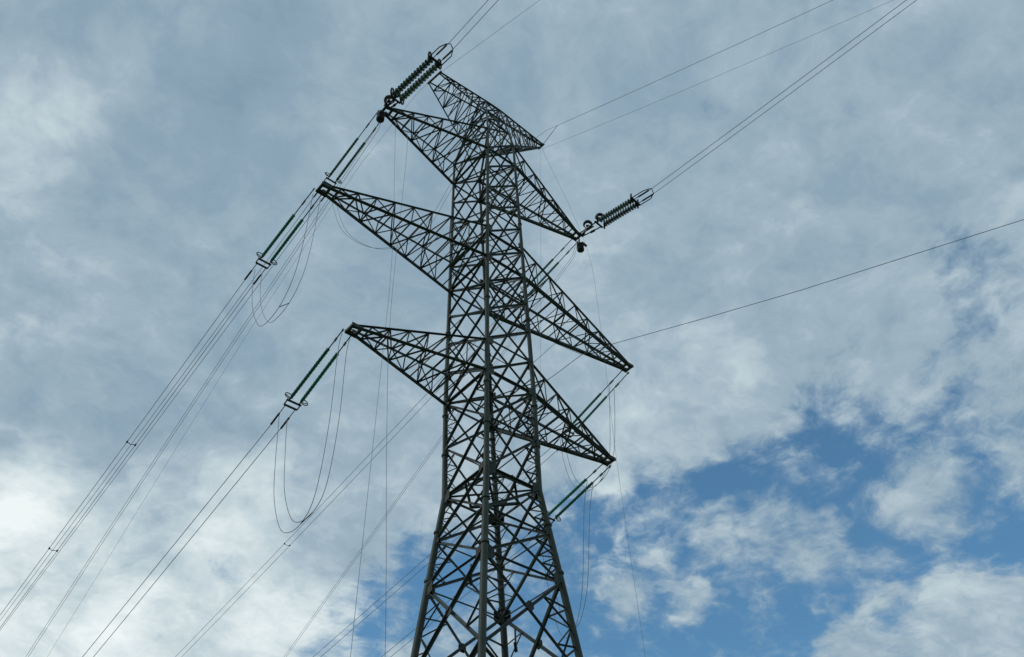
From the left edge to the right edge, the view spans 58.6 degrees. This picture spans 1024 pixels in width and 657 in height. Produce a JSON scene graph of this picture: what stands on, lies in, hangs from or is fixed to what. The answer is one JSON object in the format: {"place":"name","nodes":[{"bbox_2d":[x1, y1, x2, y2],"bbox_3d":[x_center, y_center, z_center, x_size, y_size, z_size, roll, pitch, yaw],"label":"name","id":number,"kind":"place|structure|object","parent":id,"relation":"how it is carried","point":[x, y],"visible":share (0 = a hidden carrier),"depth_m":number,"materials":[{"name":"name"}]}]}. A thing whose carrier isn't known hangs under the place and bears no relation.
{"place":"outdoors","nodes":[
{"label":"outdoors","id":0,"kind":"place"},
{"bbox_2d":[0,0,1023,656],"label":"sky","id":1,"kind":"structure","parent":0,"point":[834,468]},
{"bbox_3d":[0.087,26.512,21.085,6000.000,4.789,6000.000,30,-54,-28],"label":"ground","id":2,"kind":"structure","parent":0,"visible":0},
{"bbox_2d":[315,71,633,656],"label":"transmission tower","id":3,"kind":"structure","parent":2,"relation":"on","point":[485,553],"depth_m":45.55,"materials":[{"name":"metal"}]},
{"bbox_2d":[47,84,426,656],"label":"earth wire","id":4,"kind":"object","parent":3,"relation":"attached to","point":[224,370],"visible":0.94,"depth_m":71.91,"materials":[{"name":"metal"}]},
{"bbox_2d":[244,188,321,284],"bbox_3d":[-11.808,-4.683,47.018,1.228,0.973,6.833,30,-54,-28],"label":"insulator string set","id":5,"kind":"object","parent":3,"relation":"attached to","point":[277,236],"visible":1,"depth_m":47.13,"materials":[{"name":"green"}]},
{"bbox_2d":[0,280,251,627],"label":"conductor bundle","id":6,"kind":"object","parent":5,"relation":"attached to","point":[130,444],"visible":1,"depth_m":53.77,"materials":[{"name":"metal"}]},
{"bbox_2d":[252,195,320,326],"bbox_3d":[-11.367,-2.441,44.210,0.451,7.263,5.697,30,-54,-28],"label":"jumper loop","id":7,"kind":"object","parent":5,"relation":"hanging from","point":[293,276],"visible":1,"depth_m":42.39,"materials":[{"name":"metal"}]},
{"bbox_2d":[270,328,351,428],"bbox_3d":[-9.203,2.354,41.809,1.225,1.727,5.979,30,-54,-28],"label":"insulator string set","id":8,"kind":"object","parent":3,"relation":"attached to","point":[318,378],"visible":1,"depth_m":41.80,"materials":[{"name":"green"}]},
{"bbox_2d":[82,425,279,656],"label":"conductor bundle","id":9,"kind":"object","parent":8,"relation":"attached to","point":[181,535],"visible":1,"depth_m":46.07,"materials":[{"name":"metal"}]},
{"bbox_2d":[274,334,349,532],"bbox_3d":[-8.899,5.041,38.810,0.454,9.308,5.175,30,-54,-28],"label":"jumper loop","id":10,"kind":"object","parent":8,"relation":"hanging from","point":[303,520],"visible":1,"depth_m":37.42,"materials":[{"name":"metal"}]},
{"bbox_2d":[313,110,385,201],"bbox_3d":[-9.967,-10.500,55.815,1.228,1.232,7.126,30,-54,-28],"label":"insulator string set","id":11,"kind":"object","parent":3,"relation":"attached to","point":[349,162],"visible":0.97,"depth_m":55.88,"materials":[{"name":"green"}]},
{"bbox_2d":[0,199,320,629],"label":"conductor bundle","id":12,"kind":"object","parent":11,"relation":"attached to","point":[162,402],"visible":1,"depth_m":65.13,"materials":[{"name":"metal"}]},
{"bbox_2d":[330,172,458,248],"bbox_3d":[-7.332,-7.720,57.016,8.362,9.085,0.382,5,-46,-8],"label":"jumper loop","id":13,"kind":"object","parent":11,"relation":"hanging from","point":[397,245],"visible":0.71,"depth_m":55.14,"materials":[{"name":"metal"}]},
{"bbox_2d":[350,122,395,656],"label":"down lead","id":14,"kind":"object","parent":3,"relation":"hanging from","point":[375,419],"visible":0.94,"depth_m":37.88,"materials":[{"name":"metal"}]},
{"bbox_2d":[376,93,400,122],"bbox_3d":[-7.260,-13.184,53.778,1.714,1.985,0.638,-26,-50,21],"label":"jumper hanger","id":15,"kind":"object","parent":3,"relation":"hanging from","point":[380,117],"visible":0.8,"depth_m":53.57,"materials":[{"name":"black metal"}]},
{"bbox_2d":[26,123,380,656],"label":"conductor bundle","id":16,"kind":"object","parent":15,"relation":"hanging from","point":[205,386],"visible":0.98,"depth_m":58.55,"materials":[{"name":"metal"}]},
{"bbox_2d":[385,153,406,647],"bbox_3d":[-4.882,5.440,37.878,1.691,49.001,0.233,30,-54,-28],"label":"down lead","id":17,"kind":"object","parent":3,"relation":"hanging from","point":[386,435],"visible":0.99,"depth_m":37.28,"materials":[{"name":"metal"}]},
{"bbox_2d":[384,43,452,107],"bbox_3d":[-5.407,-14.350,52.178,1.201,1.545,6.106,31,-55,-29],"label":"disc insulator set","id":18,"kind":"object","parent":3,"relation":"attached to","point":[438,64],"visible":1,"depth_m":51.99,"materials":[{"name":"green glass"}]},
{"bbox_2d":[447,0,497,48],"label":"conductor bundle","id":19,"kind":"object","parent":18,"relation":"attached to","point":[474,25],"visible":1,"depth_m":49.16,"materials":[{"name":"metal"}]},
{"bbox_2d":[444,1,537,69],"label":"earth wire","id":20,"kind":"object","parent":3,"relation":"attached to","point":[492,34],"visible":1,"depth_m":60.30,"materials":[{"name":"metal"}]},
{"bbox_2d":[540,145,540,348],"bbox_3d":[1.752,-3.073,54.985,2.545,31.219,0.011,30,-54,-28],"label":"down lead","id":21,"kind":"object","parent":3,"relation":"hanging from","point":[540,316],"visible":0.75,"depth_m":51.91,"materials":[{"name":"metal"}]},
{"bbox_2d":[510,238,578,303],"bbox_3d":[2.109,-3.713,63.166,1.228,1.161,7.008,30,-54,-28],"label":"insulator string set","id":22,"kind":"object","parent":3,"relation":"attached to","point":[544,268],"visible":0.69,"depth_m":62.87,"materials":[{"name":"green"}]},
{"bbox_2d":[175,319,500,656],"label":"conductor bundle","id":23,"kind":"object","parent":22,"relation":"attached to","point":[329,496],"visible":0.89,"depth_m":74.34,"materials":[{"name":"metal"}]},
{"bbox_2d":[536,354,581,387],"bbox_3d":[2.297,2.378,45.452,2.564,2.105,0.684,-5,-45,2],"label":"tension link","id":24,"kind":"object","parent":3,"relation":"attached to","point":[559,371],"visible":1,"depth_m":45.93,"materials":[{"name":"metal"}]},
{"bbox_2d":[582,219,1023,354],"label":"fibre cable","id":25,"kind":"object","parent":24,"relation":"attached to","point":[811,286],"visible":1,"depth_m":40.88,"materials":[{"name":"metal"}]},
{"bbox_2d":[528,463,610,535],"bbox_3d":[3.076,9.352,49.627,1.227,1.302,6.328,30,-54,-28],"label":"insulator string set","id":26,"kind":"object","parent":3,"relation":"attached to","point":[566,507],"visible":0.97,"depth_m":49.47,"materials":[{"name":"green"}]},
{"bbox_2d":[383,534,529,656],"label":"conductor bundle","id":27,"kind":"object","parent":26,"relation":"attached to","point":[449,600],"visible":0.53,"depth_m":54.49,"materials":[{"name":"metal"}]},
{"bbox_2d":[540,480,592,637],"bbox_3d":[3.049,12.115,47.099,0.452,7.937,4.024,30,-54,-28],"label":"jumper loop","id":28,"kind":"object","parent":26,"relation":"hanging from","point":[583,561],"visible":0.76,"depth_m":46.51,"materials":[{"name":"metal"}]},
{"bbox_2d":[576,213,602,252],"bbox_3d":[5.190,-6.510,60.981,0.675,1.977,2.567,30,-54,-28],"label":"jumper hanger","id":29,"kind":"object","parent":3,"relation":"hanging from","point":[580,246],"visible":0.84,"depth_m":61.02,"materials":[{"name":"black metal"}]},
{"bbox_2d":[286,239,578,656],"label":"conductor bundle","id":30,"kind":"object","parent":29,"relation":"hanging from","point":[423,464],"visible":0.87,"depth_m":64.83,"materials":[{"name":"metal"}]},
{"bbox_2d":[554,369,628,450],"bbox_3d":[4.813,5.109,56.851,1.225,1.912,6.883,30,-54,-28],"label":"insulator string set","id":31,"kind":"object","parent":3,"relation":"attached to","point":[588,407],"visible":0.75,"depth_m":56.70,"materials":[{"name":"green"}]},
{"bbox_2d":[313,450,555,656],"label":"conductor bundle","id":32,"kind":"object","parent":31,"relation":"attached to","point":[419,563],"visible":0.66,"depth_m":65.08,"materials":[{"name":"metal"}]},
{"bbox_2d":[560,391,614,491],"bbox_3d":[4.748,7.103,55.100,0.450,6.315,4.675,30,-54,-28],"label":"jumper loop","id":33,"kind":"object","parent":31,"relation":"hanging from","point":[609,452],"visible":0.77,"depth_m":54.98,"materials":[{"name":"metal"}]},
{"bbox_2d":[541,147,644,652],"bbox_3d":[4.569,7.739,46.787,3.659,57.777,0.013,30,-54,-28],"label":"down lead","id":34,"kind":"object","parent":3,"relation":"hanging from","point":[611,419],"visible":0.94,"depth_m":50.02,"materials":[{"name":"metal"}]},
{"bbox_2d":[580,188,653,236],"bbox_3d":[6.752,-7.504,59.702,1.199,1.187,6.096,34,-56,-31],"label":"disc insulator set","id":35,"kind":"object","parent":3,"relation":"attached to","point":[615,210],"visible":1,"depth_m":59.41,"materials":[{"name":"green glass"}]},
{"bbox_2d":[650,0,915,192],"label":"conductor bundle","id":36,"kind":"object","parent":35,"relation":"attached to","point":[783,91],"visible":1,"depth_m":52.80,"materials":[{"name":"metal"}]},
{"bbox_2d":[559,0,831,124],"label":"earth wire","id":37,"kind":"object","parent":3,"relation":"attached to","point":[697,62],"visible":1,"depth_m":61.83,"materials":[{"name":"metal"}]},
{"bbox_2d":[543,0,892,148],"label":"earth wire","id":38,"kind":"object","parent":3,"relation":"attached to","point":[723,73],"visible":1,"depth_m":60.28,"materials":[{"name":"metal"}]}
]}

